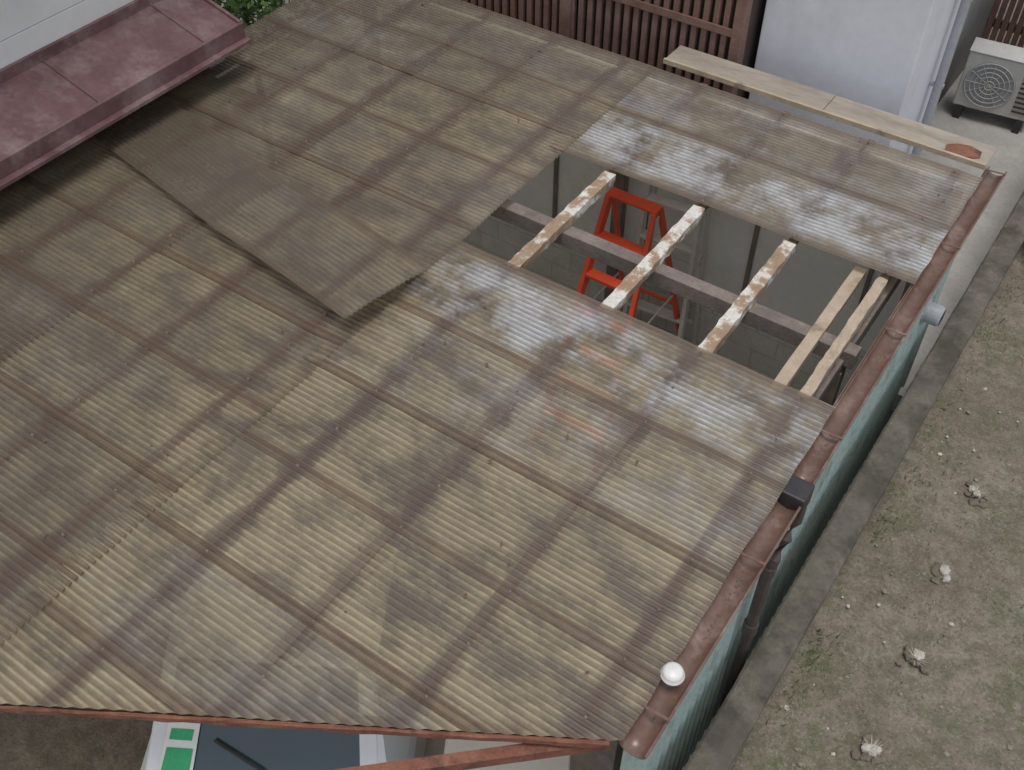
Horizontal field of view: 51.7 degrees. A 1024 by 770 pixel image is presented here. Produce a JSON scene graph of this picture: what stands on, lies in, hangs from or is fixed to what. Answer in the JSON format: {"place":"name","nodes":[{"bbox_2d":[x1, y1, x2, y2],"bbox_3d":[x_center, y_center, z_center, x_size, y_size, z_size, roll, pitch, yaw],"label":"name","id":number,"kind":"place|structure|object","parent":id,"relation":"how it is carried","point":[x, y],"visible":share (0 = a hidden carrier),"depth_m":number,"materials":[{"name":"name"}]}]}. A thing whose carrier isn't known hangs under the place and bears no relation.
{"place":"outdoors","nodes":[
{"label":"outdoors","id":0,"kind":"place"},
{"bbox_2d":[0,0,1023,769],"bbox_3d":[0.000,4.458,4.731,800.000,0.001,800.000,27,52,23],"label":"ground","id":1,"kind":"structure","parent":0,"point":[48,742],"depth_m":6.78,"materials":[{"name":"grey concrete"}]},
{"bbox_2d":[0,0,133,68],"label":"walls","id":2,"kind":"structure","parent":1,"relation":"on","point":[27,27],"depth_m":6.67,"materials":[{"name":"white paint"}]},
{"bbox_2d":[0,0,251,189],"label":"awning","id":3,"kind":"object","parent":2,"relation":"attached to","point":[64,94],"visible":1,"depth_m":6.83,"materials":[{"name":"red metal"}]},
{"bbox_2d":[212,0,289,27],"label":"garden shrub","id":4,"kind":"object","parent":1,"relation":"on","point":[238,9],"visible":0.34,"depth_m":8.52,"materials":[{"name":"green plant"}]},
{"bbox_2d":[214,0,290,22],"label":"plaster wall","id":5,"kind":"structure","parent":1,"relation":"on","point":[286,1],"depth_m":10.74,"materials":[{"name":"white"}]},
{"bbox_2d":[141,721,425,769],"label":"parked car","id":6,"kind":"object","parent":1,"relation":"on","point":[184,746],"visible":0.07,"depth_m":5.50,"materials":[{"name":"paint"}]},
{"bbox_2d":[462,0,766,98],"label":"wall","id":7,"kind":"structure","parent":1,"relation":"on","point":[754,31],"depth_m":8.15,"materials":[{"name":"brown wood"}]},
{"bbox_2d":[559,0,752,94],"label":"rails","id":8,"kind":"object","parent":7,"relation":"attached to","point":[737,32],"visible":0.39,"depth_m":7.82,"materials":[{"name":"brown wood"}]},
{"bbox_2d":[463,0,733,89],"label":"slats","id":9,"kind":"object","parent":8,"relation":"attached to","point":[636,26],"visible":0.12,"depth_m":8.22,"materials":[{"name":"brown wood"}]},
{"bbox_2d":[729,245,1021,769],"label":"blocks","id":10,"kind":"structure","parent":1,"relation":"on","point":[864,527],"depth_m":6.91,"materials":[{"name":"concrete"}]},
{"bbox_2d":[683,191,1023,769],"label":"coping","id":11,"kind":"object","parent":10,"relation":"on","point":[727,733],"visible":1,"depth_m":6.48,"materials":[{"name":"grey concrete"}]},
{"bbox_2d":[982,0,1023,47],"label":"wooden fence","id":12,"kind":"object","parent":1,"relation":"on","point":[1007,25],"visible":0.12,"depth_m":12.17,"materials":[{"name":"brown wood"}]},
{"bbox_2d":[424,71,1023,769],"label":"concrete floor","id":13,"kind":"structure","parent":0,"point":[990,129],"depth_m":10.53,"materials":[{"name":"grey concrete"}]},
{"bbox_2d":[0,0,1006,769],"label":"carport","id":14,"kind":"object","parent":13,"relation":"on","point":[212,564],"visible":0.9,"depth_m":5.51,"materials":[{"name":"plastic"}]},
{"bbox_2d":[93,100,286,235],"bbox_3d":[-2.025,-1.414,6.740,0.600,0.057,1.584,-36,56,-29],"label":"corrugated sheet","id":15,"kind":"object","parent":14,"relation":"on","point":[203,171],"visible":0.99,"depth_m":6.76,"materials":[{"name":"plastic"}]},
{"bbox_2d":[207,180,428,318],"bbox_3d":[-1.137,-0.813,6.101,1.277,0.072,0.620,35,56,28],"label":"corrugated sheet","id":16,"kind":"object","parent":15,"relation":"on","point":[340,262],"visible":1,"depth_m":6.07,"materials":[{"name":"plastic"}]},
{"bbox_2d":[0,3,953,688],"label":"leaf litter","id":17,"kind":"object","parent":14,"relation":"on","point":[418,357],"visible":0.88,"depth_m":5.26,"materials":[{"name":"brown plant"}]},
{"bbox_2d":[660,662,684,685],"bbox_3d":[0.665,1.190,4.364,0.104,0.057,0.104,27,52,23],"label":"round vent cap","id":18,"kind":"object","parent":14,"relation":"on","point":[672,673],"visible":1,"depth_m":4.34,"materials":[{"name":"white plastic"}]},
{"bbox_2d":[663,45,997,169],"bbox_3d":[2.146,-1.958,7.317,2.350,0.035,0.265,27,52,23],"label":"plywood board","id":19,"kind":"object","parent":14,"relation":"on","point":[961,149],"visible":1,"depth_m":7.26,"materials":[{"name":"wood"}]},
{"bbox_2d":[920,299,946,325],"bbox_3d":[2.931,-0.491,7.333,0.120,0.190,0.190,27,52,23],"label":"round vent hood","id":20,"kind":"object","parent":14,"relation":"attached to","point":[933,314],"visible":1,"depth_m":7.28,"materials":[{"name":"grey metal"}]},
{"bbox_2d":[444,739,570,769],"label":"white storage box","id":21,"kind":"object","parent":13,"relation":"on","point":[553,763],"visible":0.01,"depth_m":5.71,"materials":[{"name":"plastic"}]},
{"bbox_2d":[576,187,683,339],"bbox_3d":[0.830,-0.568,8.018,0.603,2.031,1.498,27,52,23],"label":"red stepladder","id":22,"kind":"object","parent":13,"relation":"on","point":[613,196],"visible":0.41,"depth_m":7.48,"materials":[{"name":"metal"}]},
{"bbox_2d":[623,183,711,344],"bbox_3d":[1.231,-1.047,8.258,0.555,2.323,0.499,22,50,19],"label":"aluminium stepladder","id":23,"kind":"object","parent":13,"relation":"on","point":[691,250],"visible":0.31,"depth_m":8.15,"materials":[{"name":"silver metal"}]},
{"bbox_2d":[749,0,960,152],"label":"walls","id":24,"kind":"structure","parent":13,"relation":"on","point":[885,55],"depth_m":7.59,"materials":[{"name":"white paint"}]},
{"bbox_2d":[911,0,970,155],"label":"downpipe","id":25,"kind":"object","parent":24,"relation":"attached to","point":[959,21],"visible":0.48,"depth_m":7.88,"materials":[{"name":"grey plastic"}]},
{"bbox_2d":[929,0,972,88],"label":"pipe brackets","id":26,"kind":"object","parent":24,"relation":"attached to","point":[931,82],"visible":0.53,"depth_m":8.04,"materials":[{"name":"grey plastic"}]},
{"bbox_2d":[932,0,994,104],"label":"walls","id":27,"kind":"structure","parent":13,"relation":"on","point":[976,19],"depth_m":11.73,"materials":[{"name":"grey paint"}]},
{"bbox_2d":[952,37,1023,133],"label":"air conditioner outdoor unit","id":28,"kind":"object","parent":13,"relation":"on","point":[992,79],"visible":1,"depth_m":11.19,"materials":[{"name":"beige metal"}]},
{"bbox_2d":[730,242,1023,769],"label":"dirt lot","id":29,"kind":"structure","parent":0,"point":[964,688],"depth_m":6.56,"materials":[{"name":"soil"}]},
{"bbox_2d":[850,734,886,764],"bbox_3d":[2.015,2.044,5.922,0.188,0.102,0.190,27,52,23],"label":"dry plant stub","id":30,"kind":"object","parent":29,"relation":"on","point":[871,750],"visible":1,"depth_m":5.91,"materials":[{"name":"plant"}]},
{"bbox_2d":[780,268,1023,769],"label":"pebbles","id":31,"kind":"object","parent":29,"relation":"on","point":[946,753],"visible":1,"depth_m":6.40,"materials":[{"name":"grey stone"}]},
{"bbox_2d":[896,644,931,674],"bbox_3d":[2.420,1.637,6.310,0.194,0.097,0.173,27,52,23],"label":"dry plant stub","id":32,"kind":"object","parent":29,"relation":"on","point":[913,656],"visible":1,"depth_m":6.31,"materials":[{"name":"plant"}]},
{"bbox_2d":[930,562,954,584],"bbox_3d":[2.736,1.195,6.719,0.164,0.098,0.164,27,52,23],"label":"dry plant stub","id":33,"kind":"object","parent":29,"relation":"on","point":[941,573],"visible":1,"depth_m":6.71,"materials":[{"name":"plant"}]},
{"bbox_2d":[964,481,988,508],"bbox_3d":[3.146,0.730,7.159,0.152,0.092,0.235,-11,48,-10],"label":"dry plant stub","id":34,"kind":"object","parent":29,"relation":"on","point":[973,489],"visible":1,"depth_m":7.15,"materials":[{"name":"plant"}]}
]}

